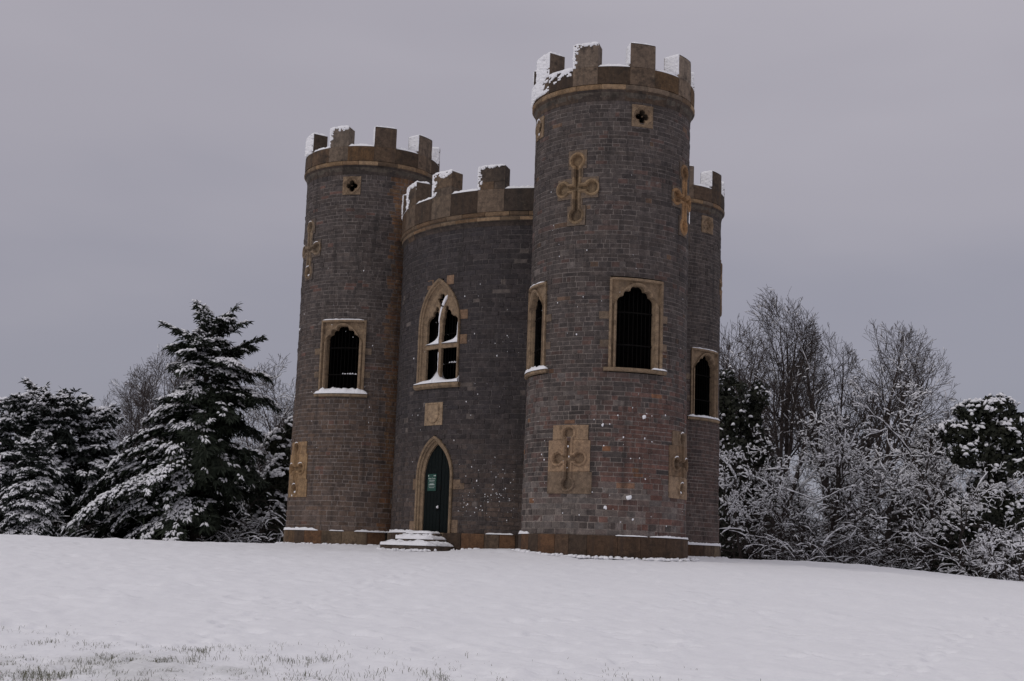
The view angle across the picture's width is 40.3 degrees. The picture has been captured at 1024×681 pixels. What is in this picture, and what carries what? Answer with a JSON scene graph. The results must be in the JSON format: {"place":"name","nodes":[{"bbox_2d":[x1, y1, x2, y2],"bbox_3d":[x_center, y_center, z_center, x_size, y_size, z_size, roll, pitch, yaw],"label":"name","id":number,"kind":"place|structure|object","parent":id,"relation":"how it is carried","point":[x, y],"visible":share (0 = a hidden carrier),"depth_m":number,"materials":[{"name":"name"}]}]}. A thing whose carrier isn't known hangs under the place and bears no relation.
{"place":"outdoors","nodes":[
{"label":"outdoors","id":0,"kind":"place"},
{"bbox_2d":[0,626,760,680],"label":"grass","id":1,"kind":"structure","parent":0,"point":[72,671],"depth_m":12.92,"materials":[{"name":"green plant"}]},
{"bbox_2d":[0,534,1023,680],"bbox_3d":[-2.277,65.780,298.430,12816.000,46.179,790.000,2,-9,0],"label":"snowy ground","id":2,"kind":"structure","parent":0,"point":[510,614],"depth_m":19.75,"materials":[{"name":"white snow"}]},
{"bbox_2d":[0,429,65,536],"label":"yew tree","id":3,"kind":"object","parent":2,"relation":"on","point":[29,502],"visible":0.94,"depth_m":54.65,"materials":[{"name":"green plant"}]},
{"bbox_2d":[0,382,66,533],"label":"yew tree","id":4,"kind":"object","parent":2,"relation":"on","point":[21,415],"visible":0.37,"depth_m":58.39,"materials":[{"name":"green plant"}]},
{"bbox_2d":[19,377,95,536],"bbox_3d":[-19.662,5.537,59.850,4.315,7.763,4.567,2,-9,0],"label":"yew tree","id":5,"kind":"object","parent":2,"relation":"on","point":[63,413],"visible":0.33,"depth_m":59.22,"materials":[{"name":"green plant"}]},
{"bbox_2d":[0,496,158,537],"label":"undergrowth","id":6,"kind":"object","parent":2,"relation":"on","point":[81,529],"visible":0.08,"depth_m":57.34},
{"bbox_2d":[52,389,131,537],"bbox_3d":[-18.287,5.877,60.718,4.656,7.526,4.696,8,-11,-36],"label":"yew tree","id":7,"kind":"object","parent":2,"relation":"on","point":[96,420],"visible":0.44,"depth_m":60.10,"materials":[{"name":"green plant"}]},
{"bbox_2d":[104,447,136,537],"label":"yew tree","id":8,"kind":"object","parent":2,"relation":"on","point":[123,461],"depth_m":61.39,"materials":[{"name":"green plant"}]},
{"bbox_2d":[100,373,161,457],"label":"bare tree","id":9,"kind":"object","parent":2,"relation":"on","point":[124,403],"visible":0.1,"depth_m":85.79,"materials":[{"name":"grey plant"}]},
{"bbox_2d":[112,346,194,476],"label":"bare tree","id":10,"kind":"object","parent":2,"relation":"on","point":[144,394],"visible":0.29,"depth_m":83.44,"materials":[{"name":"grey plant"}]},
{"bbox_2d":[59,299,283,541],"bbox_3d":[-14.062,3.708,57.367,9.316,10.979,7.050,2,-9,0],"label":"conifer","id":11,"kind":"object","parent":2,"relation":"on","point":[196,463],"visible":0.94,"depth_m":56.09,"materials":[{"name":"green plant"}]},
{"bbox_2d":[86,484,286,542],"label":"undergrowth","id":12,"kind":"object","parent":2,"relation":"on","point":[238,532],"visible":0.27,"depth_m":57.30,"materials":[{"name":"grey plant"}]},
{"bbox_2d":[161,369,243,445],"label":"bare tree","id":13,"kind":"object","parent":2,"relation":"on","point":[202,379],"visible":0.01,"depth_m":87.87,"materials":[{"name":"grey plant"}]},
{"bbox_2d":[221,466,257,542],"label":"yew tree","id":14,"kind":"object","parent":2,"relation":"on","point":[243,487],"visible":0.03,"depth_m":62.99,"materials":[{"name":"green plant"}]},
{"bbox_2d":[242,470,259,518],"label":"evergreen bush","id":15,"kind":"object","parent":2,"relation":"on","point":[244,503],"visible":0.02,"depth_m":65.20,"materials":[{"name":"green plant"}]},
{"bbox_2d":[235,353,295,501],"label":"bare tree","id":16,"kind":"object","parent":2,"relation":"on","point":[260,467],"visible":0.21,"depth_m":71.32,"materials":[{"name":"grey plant"}]},
{"bbox_2d":[242,416,292,542],"bbox_3d":[-10.013,6.366,60.714,3.347,6.231,3.045,6,-10,-26],"label":"evergreen bush","id":17,"kind":"object","parent":2,"relation":"on","point":[276,473],"visible":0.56,"depth_m":60.08,"materials":[{"name":"green plant"}]},
{"bbox_2d":[267,397,293,463],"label":"bare tree","id":18,"kind":"object","parent":2,"relation":"on","point":[283,412],"visible":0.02,"depth_m":74.55,"materials":[{"name":"grey plant"}]},
{"bbox_2d":[380,530,455,551],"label":"entrance steps","id":19,"kind":"structure","parent":2,"relation":"on","point":[419,540],"depth_m":43.16,"materials":[{"name":"stone"}]},
{"bbox_2d":[276,542,727,561],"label":"snow crumbs","id":20,"kind":"object","parent":2,"relation":"on","point":[602,557],"visible":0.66,"depth_m":38.76,"materials":[{"name":"white snow"}]},
{"bbox_2d":[283,42,724,559],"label":"folly castle","id":21,"kind":"structure","parent":2,"relation":"on","point":[535,367],"depth_m":43.61,"materials":[{"name":"brick"}]},
{"bbox_2d":[313,319,371,397],"bbox_3d":[-5.857,0.611,48.122,2.065,2.714,0.586,0,-9,12],"label":"window frame","id":22,"kind":"structure","parent":21,"relation":"in","point":[329,327],"depth_m":48.06,"materials":[{"name":"beige stone"}]},
{"bbox_2d":[427,474,436,490],"bbox_3d":[-2.551,4.523,44.463,0.380,0.540,0.018,-6,-12,43],"label":"notice board","id":23,"kind":"object","parent":21,"relation":"attached to","point":[431,482],"visible":1,"depth_m":44.45,"materials":[{"name":"green"}]},
{"bbox_2d":[423,445,449,532],"bbox_3d":[-2.391,4.671,44.264,1.200,2.817,0.143,-6,-12,43],"label":"door","id":24,"kind":"structure","parent":21,"relation":"in","point":[436,503],"depth_m":44.26,"materials":[{"name":"paint"}]},
{"bbox_2d":[413,275,467,390],"bbox_3d":[-2.170,-0.243,45.086,2.260,3.650,0.726,-7,-12,44],"label":"window frame","id":25,"kind":"structure","parent":21,"relation":"in","point":[431,303],"depth_m":45.12,"materials":[{"name":"beige stone"}]},
{"bbox_2d":[524,281,551,379],"bbox_3d":[0.768,-0.295,40.823,0.530,2.712,1.968,5,-9,-16],"label":"window frame","id":26,"kind":"structure","parent":21,"relation":"in","point":[537,291],"depth_m":40.85,"materials":[{"name":"beige stone"}]},
{"bbox_2d":[599,277,666,375],"bbox_3d":[3.449,-0.404,39.383,2.065,2.670,0.520,5,-9,-16],"label":"window frame","id":27,"kind":"structure","parent":21,"relation":"in","point":[654,290],"depth_m":39.37,"materials":[{"name":"beige stone"}]},
{"bbox_2d":[686,347,719,423],"bbox_3d":[7.103,1.659,51.965,2.035,2.711,0.540,11,-12,-44],"label":"window frame","id":28,"kind":"structure","parent":21,"relation":"in","point":[697,353],"depth_m":52.01,"materials":[{"name":"beige stone"}]},
{"bbox_2d":[718,365,760,558],"bbox_3d":[9.693,5.750,62.913,3.559,9.344,2.988,-1,-9,21],"label":"ivy clad tree","id":29,"kind":"object","parent":2,"relation":"on","point":[729,416],"visible":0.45,"depth_m":62.79,"materials":[{"name":"green plant"}]},
{"bbox_2d":[719,480,776,558],"bbox_3d":[8.954,7.393,57.004,3.680,3.359,4.033,1,-9,5],"label":"snow plastered shrub","id":30,"kind":"object","parent":2,"relation":"on","point":[734,509],"visible":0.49,"depth_m":57.07,"materials":[{"name":"grey plant"}]},
{"bbox_2d":[719,316,791,473],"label":"bare tree","id":31,"kind":"object","parent":2,"relation":"on","point":[729,353],"visible":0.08,"depth_m":79.34,"materials":[{"name":"grey plant"}]},
{"bbox_2d":[736,377,776,559],"bbox_3d":[10.979,6.133,63.724,2.572,9.128,3.025,2,-9,0],"label":"ivy clad tree","id":32,"kind":"object","parent":2,"relation":"on","point":[753,414],"visible":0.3,"depth_m":63.77,"materials":[{"name":"green plant"}]},
{"bbox_2d":[761,498,783,550],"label":"evergreen bush","id":33,"kind":"object","parent":2,"relation":"on","point":[775,512],"visible":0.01,"depth_m":69.40,"materials":[{"name":"green plant"}]},
{"bbox_2d":[718,433,832,558],"bbox_3d":[9.441,6.837,59.682,5.935,5.418,6.505,7,-10,-31],"label":"snow plastered shrub","id":34,"kind":"object","parent":2,"relation":"on","point":[731,455],"visible":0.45,"depth_m":59.16,"materials":[{"name":"grey plant"}]},
{"bbox_2d":[720,284,835,529],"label":"bare tree","id":35,"kind":"object","parent":2,"relation":"on","point":[785,429],"visible":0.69,"depth_m":71.64,"materials":[{"name":"grey plant"}]},
{"bbox_2d":[719,415,851,559],"bbox_3d":[11.805,6.738,62.007,7.904,7.090,7.297,4,-9,-13],"label":"snowy scrub tree","id":36,"kind":"object","parent":2,"relation":"on","point":[807,447],"visible":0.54,"depth_m":62.19,"materials":[{"name":"grey plant"}]},
{"bbox_2d":[719,468,852,559],"bbox_3d":[11.580,7.509,59.587,5.204,4.334,4.748,4,-9,-14],"label":"snow plastered shrub","id":37,"kind":"object","parent":2,"relation":"on","point":[808,504],"visible":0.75,"depth_m":59.09,"materials":[{"name":"grey plant"}]},
{"bbox_2d":[782,498,815,560],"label":"evergreen bush","id":38,"kind":"object","parent":2,"relation":"on","point":[802,528],"visible":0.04,"depth_m":65.18,"materials":[{"name":"green plant"}]},
{"bbox_2d":[780,325,883,560],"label":"bare tree","id":39,"kind":"object","parent":2,"relation":"on","point":[827,483],"visible":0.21,"depth_m":74.84,"materials":[{"name":"grey plant"}]},
{"bbox_2d":[764,396,927,563],"bbox_3d":[13.853,6.236,59.730,7.681,7.464,8.320,-2,-10,23],"label":"snowy scrub tree","id":40,"kind":"object","parent":2,"relation":"on","point":[842,461],"visible":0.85,"depth_m":58.14,"materials":[{"name":"grey plant"}]},
{"bbox_2d":[824,498,870,564],"bbox_3d":[15.520,9.242,64.413,2.092,3.894,1.903,6,-10,-25],"label":"evergreen bush","id":41,"kind":"object","parent":2,"relation":"on","point":[852,529],"visible":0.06,"depth_m":64.17,"materials":[{"name":"green plant"}]},
{"bbox_2d":[719,471,999,578],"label":"undergrowth","id":42,"kind":"object","parent":2,"relation":"on","point":[874,552],"visible":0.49,"depth_m":56.92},
{"bbox_2d":[787,404,963,563],"bbox_3d":[17.053,7.038,63.644,10.124,8.125,8.004,2,-9,0],"label":"snowy scrub tree","id":43,"kind":"object","parent":2,"relation":"on","point":[875,501],"visible":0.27,"depth_m":62.91,"materials":[{"name":"grey plant"}]},
{"bbox_2d":[823,318,962,545],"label":"bare tree","id":44,"kind":"object","parent":2,"relation":"on","point":[885,416],"visible":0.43,"depth_m":70.27,"materials":[{"name":"grey plant"}]},
{"bbox_2d":[877,487,920,568],"bbox_3d":[17.995,9.121,64.469,2.311,4.729,2.540,8,-10,-32],"label":"evergreen bush","id":45,"kind":"object","parent":2,"relation":"on","point":[893,520],"visible":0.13,"depth_m":64.07,"materials":[{"name":"green plant"}]},
{"bbox_2d":[815,361,1023,555],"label":"snowy scrub tree","id":46,"kind":"object","parent":2,"relation":"on","point":[929,462],"visible":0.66,"depth_m":60.79,"materials":[{"name":"grey plant"}]},
{"bbox_2d":[883,424,958,532],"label":"tree","id":47,"kind":"object","parent":2,"relation":"on","point":[944,446],"visible":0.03,"depth_m":67.38,"materials":[{"name":"green plant"}]},
{"bbox_2d":[912,498,948,571],"bbox_3d":[18.656,8.914,61.474,2.152,4.005,1.957,9,-11,-40],"label":"evergreen bush","id":48,"kind":"object","parent":2,"relation":"on","point":[926,516],"visible":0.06,"depth_m":61.33,"materials":[{"name":"green plant"}]},
{"bbox_2d":[894,452,1023,579],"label":"snowy scrub tree","id":49,"kind":"object","parent":2,"relation":"on","point":[972,503],"visible":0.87,"depth_m":53.36,"materials":[{"name":"grey plant"}]},
{"bbox_2d":[910,438,1023,502],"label":"snowy scrub tree","id":50,"kind":"object","parent":2,"relation":"on","point":[960,489],"visible":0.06,"depth_m":64.92,"materials":[{"name":"grey plant"}]},
{"bbox_2d":[912,536,1023,581],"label":"undergrowth","id":51,"kind":"object","parent":2,"relation":"on","point":[961,569],"visible":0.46,"depth_m":53.34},
{"bbox_2d":[926,393,1023,578],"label":"ivy crowned tree","id":52,"kind":"object","parent":2,"relation":"on","point":[984,426],"visible":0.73,"depth_m":56.47,"materials":[{"name":"green plant"}]},
{"bbox_2d":[964,539,996,576],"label":"snowy sapling","id":53,"kind":"object","parent":2,"relation":"on","point":[983,556],"visible":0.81,"depth_m":51.56,"materials":[{"name":"white snow"}]},
{"bbox_2d":[974,525,1009,578],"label":"snowy sapling","id":54,"kind":"object","parent":2,"relation":"on","point":[990,543],"visible":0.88,"depth_m":50.59,"materials":[{"name":"white snow"}]},
{"bbox_2d":[985,526,1023,580],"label":"snowy sapling","id":55,"kind":"object","parent":2,"relation":"on","point":[1012,552],"visible":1,"depth_m":49.87,"materials":[{"name":"white snow"}]},
{"bbox_2d":[998,505,1023,579],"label":"evergreen bush","id":56,"kind":"object","parent":2,"relation":"on","point":[1022,510],"visible":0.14,"depth_m":56.02,"materials":[{"name":"green plant"}]},
{"bbox_2d":[0,0,1023,564],"label":"sky","id":57,"kind":"structure","parent":0,"point":[868,155],"materials":[{"name":"grey"}]}
]}

